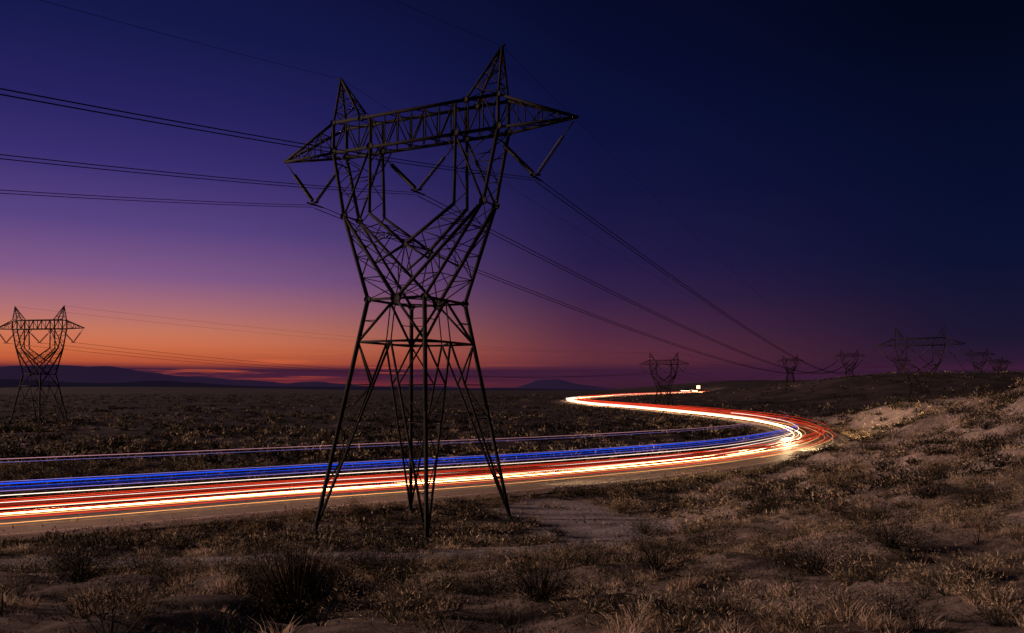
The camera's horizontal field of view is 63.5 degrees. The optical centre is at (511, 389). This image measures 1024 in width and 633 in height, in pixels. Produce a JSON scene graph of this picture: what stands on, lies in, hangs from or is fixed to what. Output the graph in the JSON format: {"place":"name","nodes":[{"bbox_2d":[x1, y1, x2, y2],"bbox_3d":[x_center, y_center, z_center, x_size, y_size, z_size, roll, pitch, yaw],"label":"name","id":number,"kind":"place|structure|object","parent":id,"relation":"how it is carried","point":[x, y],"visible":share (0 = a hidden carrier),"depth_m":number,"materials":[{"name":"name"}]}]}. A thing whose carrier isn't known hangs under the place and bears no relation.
{"place":"outdoors","nodes":[
{"label":"outdoors","id":0,"kind":"place"},
{"bbox_2d":[0,379,576,389],"bbox_3d":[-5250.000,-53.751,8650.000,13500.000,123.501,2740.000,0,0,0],"label":"mountain range","id":1,"kind":"structure","parent":0,"point":[7,383],"depth_m":8075.92,"materials":[{"name":"black stone"}]},
{"bbox_2d":[0,364,612,389],"bbox_3d":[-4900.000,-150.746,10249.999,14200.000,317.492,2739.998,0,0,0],"label":"mountain range","id":2,"kind":"structure","parent":0,"point":[92,374],"depth_m":9685.60,"materials":[{"name":"black stone"}]},
{"bbox_2d":[0,393,849,541],"bbox_3d":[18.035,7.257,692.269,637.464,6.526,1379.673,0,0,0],"label":"road","id":3,"kind":"structure","parent":0,"point":[264,507],"depth_m":83.21,"materials":[{"name":"grey asphalt"}]},
{"bbox_2d":[0,391,835,523],"bbox_3d":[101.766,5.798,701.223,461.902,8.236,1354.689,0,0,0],"label":"light trails","id":4,"kind":"object","parent":3,"relation":"on","point":[592,464],"visible":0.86,"depth_m":82.12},
{"bbox_2d":[0,372,1023,632],"bbox_3d":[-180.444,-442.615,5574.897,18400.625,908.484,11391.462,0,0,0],"label":"desert ground","id":5,"kind":"structure","parent":0,"point":[830,390],"depth_m":62.38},
{"bbox_2d":[0,305,83,422],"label":"transmission tower","id":6,"kind":"structure","parent":5,"relation":"on","point":[32,360],"depth_m":223.52,"materials":[{"name":"metal"}]},
{"bbox_2d":[10,530,120,570],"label":"creosote bush","id":7,"kind":"object","parent":5,"relation":"on","point":[44,558],"visible":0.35,"depth_m":29.95,"materials":[{"name":"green plant"}]},
{"bbox_2d":[2,518,167,592],"bbox_3d":[-8.711,3.304,16.898,3.022,1.477,3.134,0,0,0],"label":"creosote bush","id":8,"kind":"object","parent":5,"relation":"on","point":[84,569],"visible":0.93,"depth_m":16.93,"materials":[{"name":"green plant"}]},
{"bbox_2d":[100,541,201,574],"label":"creosote bush","id":9,"kind":"object","parent":5,"relation":"on","point":[147,558],"visible":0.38,"depth_m":27.10,"materials":[{"name":"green plant"}]},
{"bbox_2d":[160,551,223,576],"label":"creosote bush","id":10,"kind":"object","parent":5,"relation":"on","point":[190,569],"visible":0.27,"depth_m":23.11,"materials":[{"name":"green plant"}]},
{"bbox_2d":[231,518,272,534],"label":"creosote bush","id":11,"kind":"object","parent":5,"relation":"on","point":[248,530],"visible":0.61,"depth_m":59.93,"materials":[{"name":"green plant"}]},
{"bbox_2d":[205,539,299,576],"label":"creosote bush","id":12,"kind":"object","parent":5,"relation":"on","point":[245,561],"visible":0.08,"depth_m":19.69,"materials":[{"name":"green plant"}]},
{"bbox_2d":[286,503,323,522],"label":"creosote bush","id":13,"kind":"object","parent":5,"relation":"on","point":[303,517],"visible":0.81,"depth_m":65.86,"materials":[{"name":"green plant"}]},
{"bbox_2d":[218,488,405,625],"bbox_3d":[-3.280,2.655,13.323,3.315,2.242,2.773,0,0,0],"label":"creosote bush","id":14,"kind":"object","parent":5,"relation":"on","point":[299,578],"visible":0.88,"depth_m":13.23,"materials":[{"name":"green plant"}]},
{"bbox_2d":[339,496,376,515],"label":"creosote bush","id":15,"kind":"object","parent":5,"relation":"on","point":[357,508],"visible":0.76,"depth_m":68.91,"materials":[{"name":"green plant"}]},
{"bbox_2d":[326,531,402,572],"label":"creosote bush","id":16,"kind":"object","parent":5,"relation":"on","point":[368,556],"visible":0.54,"depth_m":28.92,"materials":[{"name":"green plant"}]},
{"bbox_2d":[338,524,466,584],"bbox_3d":[-3.059,4.235,20.799,2.977,1.582,3.187,0,0,38],"label":"creosote bush","id":17,"kind":"object","parent":5,"relation":"on","point":[399,564],"visible":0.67,"depth_m":20.96,"materials":[{"name":"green plant"}]},
{"bbox_2d":[283,44,578,544],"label":"transmission tower","id":18,"kind":"structure","parent":5,"relation":"on","point":[440,303],"depth_m":62.87,"materials":[{"name":"metal"}]},
{"bbox_2d":[0,0,991,380],"bbox_3d":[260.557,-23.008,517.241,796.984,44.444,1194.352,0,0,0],"label":"power lines","id":19,"kind":"object","parent":18,"relation":"hanging from","point":[374,228],"visible":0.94,"depth_m":62.00,"materials":[{"name":"metal"}]},
{"bbox_2d":[483,489,515,508],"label":"creosote bush","id":20,"kind":"object","parent":5,"relation":"on","point":[497,503],"visible":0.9,"depth_m":73.83,"materials":[{"name":"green plant"}]},
{"bbox_2d":[0,370,1023,632],"bbox_3d":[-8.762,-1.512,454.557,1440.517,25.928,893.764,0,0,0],"label":"sagebrush scrub","id":21,"kind":"object","parent":5,"relation":"on","point":[202,538],"visible":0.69,"depth_m":61.85,"materials":[{"name":"brown plant"}]},
{"bbox_2d":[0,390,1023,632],"bbox_3d":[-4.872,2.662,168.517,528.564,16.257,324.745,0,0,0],"label":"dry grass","id":22,"kind":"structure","parent":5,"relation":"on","point":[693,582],"depth_m":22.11,"materials":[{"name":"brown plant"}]},
{"bbox_2d":[450,529,634,614],"bbox_3d":[0.348,3.082,14.615,3.223,1.388,2.432,0,0,-16],"label":"creosote bush","id":23,"kind":"object","parent":5,"relation":"on","point":[545,588],"visible":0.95,"depth_m":14.41,"materials":[{"name":"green plant"}]},
{"bbox_2d":[533,534,609,564],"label":"creosote bush","id":24,"kind":"object","parent":5,"relation":"on","point":[562,549],"visible":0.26,"depth_m":30.12,"materials":[{"name":"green plant"}]},
{"bbox_2d":[600,491,640,514],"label":"creosote bush","id":25,"kind":"object","parent":5,"relation":"on","point":[619,508],"visible":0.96,"depth_m":69.91,"materials":[{"name":"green plant"}]},
{"bbox_2d":[621,513,670,536],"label":"creosote bush","id":26,"kind":"object","parent":5,"relation":"on","point":[646,526],"visible":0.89,"depth_m":58.92,"materials":[{"name":"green plant"}]},
{"bbox_2d":[578,514,733,576],"bbox_3d":[3.326,3.851,20.533,4.015,1.589,3.553,0,0,0],"label":"creosote bush","id":27,"kind":"object","parent":5,"relation":"on","point":[655,561],"visible":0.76,"depth_m":20.48,"materials":[{"name":"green plant"}]},
{"bbox_2d":[639,352,688,404],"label":"transmission tower","id":28,"kind":"structure","parent":5,"relation":"on","point":[662,379],"depth_m":424.04,"materials":[{"name":"metal"}]},
{"bbox_2d":[655,508,741,548],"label":"creosote bush","id":29,"kind":"object","parent":5,"relation":"on","point":[705,538],"visible":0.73,"depth_m":33.97,"materials":[{"name":"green plant"}]},
{"bbox_2d":[729,487,821,518],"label":"creosote bush","id":30,"kind":"object","parent":5,"relation":"on","point":[768,503],"visible":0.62,"depth_m":43.99,"materials":[{"name":"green plant"}]},
{"bbox_2d":[778,355,803,382],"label":"transmission tower","id":31,"kind":"structure","parent":5,"relation":"on","point":[790,371],"depth_m":849.69,"materials":[{"name":"metal"}]},
{"bbox_2d":[699,516,910,581],"bbox_3d":[6.441,3.507,18.605,4.397,1.439,3.905,0,0,17],"label":"creosote bush","id":32,"kind":"object","parent":5,"relation":"on","point":[813,564],"visible":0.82,"depth_m":18.46,"materials":[{"name":"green plant"}]},
{"bbox_2d":[804,463,867,486],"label":"creosote bush","id":33,"kind":"object","parent":5,"relation":"on","point":[830,475],"visible":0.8,"depth_m":61.85,"materials":[{"name":"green plant"}]},
{"bbox_2d":[781,576,891,622],"bbox_3d":[4.906,3.223,12.609,1.917,0.808,1.994,0,0,-34],"label":"creosote bush","id":34,"kind":"object","parent":5,"relation":"on","point":[817,607],"visible":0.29,"depth_m":12.61,"materials":[{"name":"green plant"}]},
{"bbox_2d":[834,350,864,376],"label":"transmission tower","id":35,"kind":"structure","parent":5,"relation":"on","point":[846,355],"depth_m":749.99,"materials":[{"name":"metal"}]},
{"bbox_2d":[832,456,873,474],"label":"creosote bush","id":36,"kind":"object","parent":5,"relation":"on","point":[857,466],"visible":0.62,"depth_m":71.90,"materials":[{"name":"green plant"}]},
{"bbox_2d":[831,485,930,525],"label":"creosote bush","id":37,"kind":"object","parent":5,"relation":"on","point":[875,513],"visible":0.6,"depth_m":26.99,"materials":[{"name":"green plant"}]},
{"bbox_2d":[817,500,955,555],"bbox_3d":[9.483,3.421,20.974,3.128,1.287,3.002,0,0,0],"label":"creosote bush","id":38,"kind":"object","parent":5,"relation":"on","point":[893,542],"visible":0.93,"depth_m":20.90,"materials":[{"name":"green plant"}]},
{"bbox_2d":[889,356,910,372],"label":"transmission tower","id":39,"kind":"structure","parent":5,"relation":"on","point":[898,367],"depth_m":1098.28,"materials":[{"name":"metal"}]},
{"bbox_2d":[876,326,964,401],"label":"transmission tower","id":40,"kind":"structure","parent":5,"relation":"on","point":[919,382],"depth_m":271.60,"materials":[{"name":"metal"}]},
{"bbox_2d":[874,462,977,500],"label":"creosote bush","id":41,"kind":"object","parent":5,"relation":"on","point":[921,492],"visible":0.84,"depth_m":37.90,"materials":[{"name":"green plant"}]},
{"bbox_2d":[895,453,976,482],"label":"creosote bush","id":42,"kind":"object","parent":5,"relation":"on","point":[940,474],"visible":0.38,"depth_m":46.10,"materials":[{"name":"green plant"}]},
{"bbox_2d":[910,449,969,471],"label":"creosote bush","id":43,"kind":"object","parent":5,"relation":"on","point":[936,467],"visible":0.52,"depth_m":51.93,"materials":[{"name":"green plant"}]},
{"bbox_2d":[925,477,1021,510],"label":"creosote bush","id":44,"kind":"object","parent":5,"relation":"on","point":[984,501],"visible":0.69,"depth_m":30.04,"materials":[{"name":"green plant"}]},
{"bbox_2d":[963,348,994,372],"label":"transmission tower","id":45,"kind":"structure","parent":5,"relation":"on","point":[978,368],"depth_m":748.54,"materials":[{"name":"metal"}]},
{"bbox_2d":[955,408,1009,429],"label":"creosote bush","id":46,"kind":"object","parent":5,"relation":"on","point":[986,425],"visible":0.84,"depth_m":67.96,"materials":[{"name":"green plant"}]},
{"bbox_2d":[963,434,1019,454],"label":"creosote bush","id":47,"kind":"object","parent":5,"relation":"on","point":[988,445],"visible":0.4,"depth_m":56.19,"materials":[{"name":"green plant"}]},
{"bbox_2d":[987,356,1005,372],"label":"transmission tower","id":48,"kind":"structure","parent":5,"relation":"on","point":[993,366],"depth_m":1108.61,"materials":[{"name":"metal"}]},
{"bbox_2d":[980,475,1023,513],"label":"creosote bush","id":49,"kind":"object","parent":5,"relation":"on","point":[1022,503],"visible":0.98,"depth_m":23.51,"materials":[{"name":"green plant"}]},
{"bbox_2d":[993,359,1011,370],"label":"transmission tower","id":50,"kind":"structure","parent":5,"relation":"on","point":[1005,367],"depth_m":1278.12,"materials":[{"name":"metal"}]},
{"bbox_2d":[992,534,1023,574],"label":"creosote bush","id":51,"kind":"object","parent":5,"relation":"on","point":[1015,541],"visible":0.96,"depth_m":18.12,"materials":[{"name":"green plant"}]},
{"bbox_2d":[0,0,1023,388],"label":"sky","id":52,"kind":"structure","parent":0,"point":[856,165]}
]}

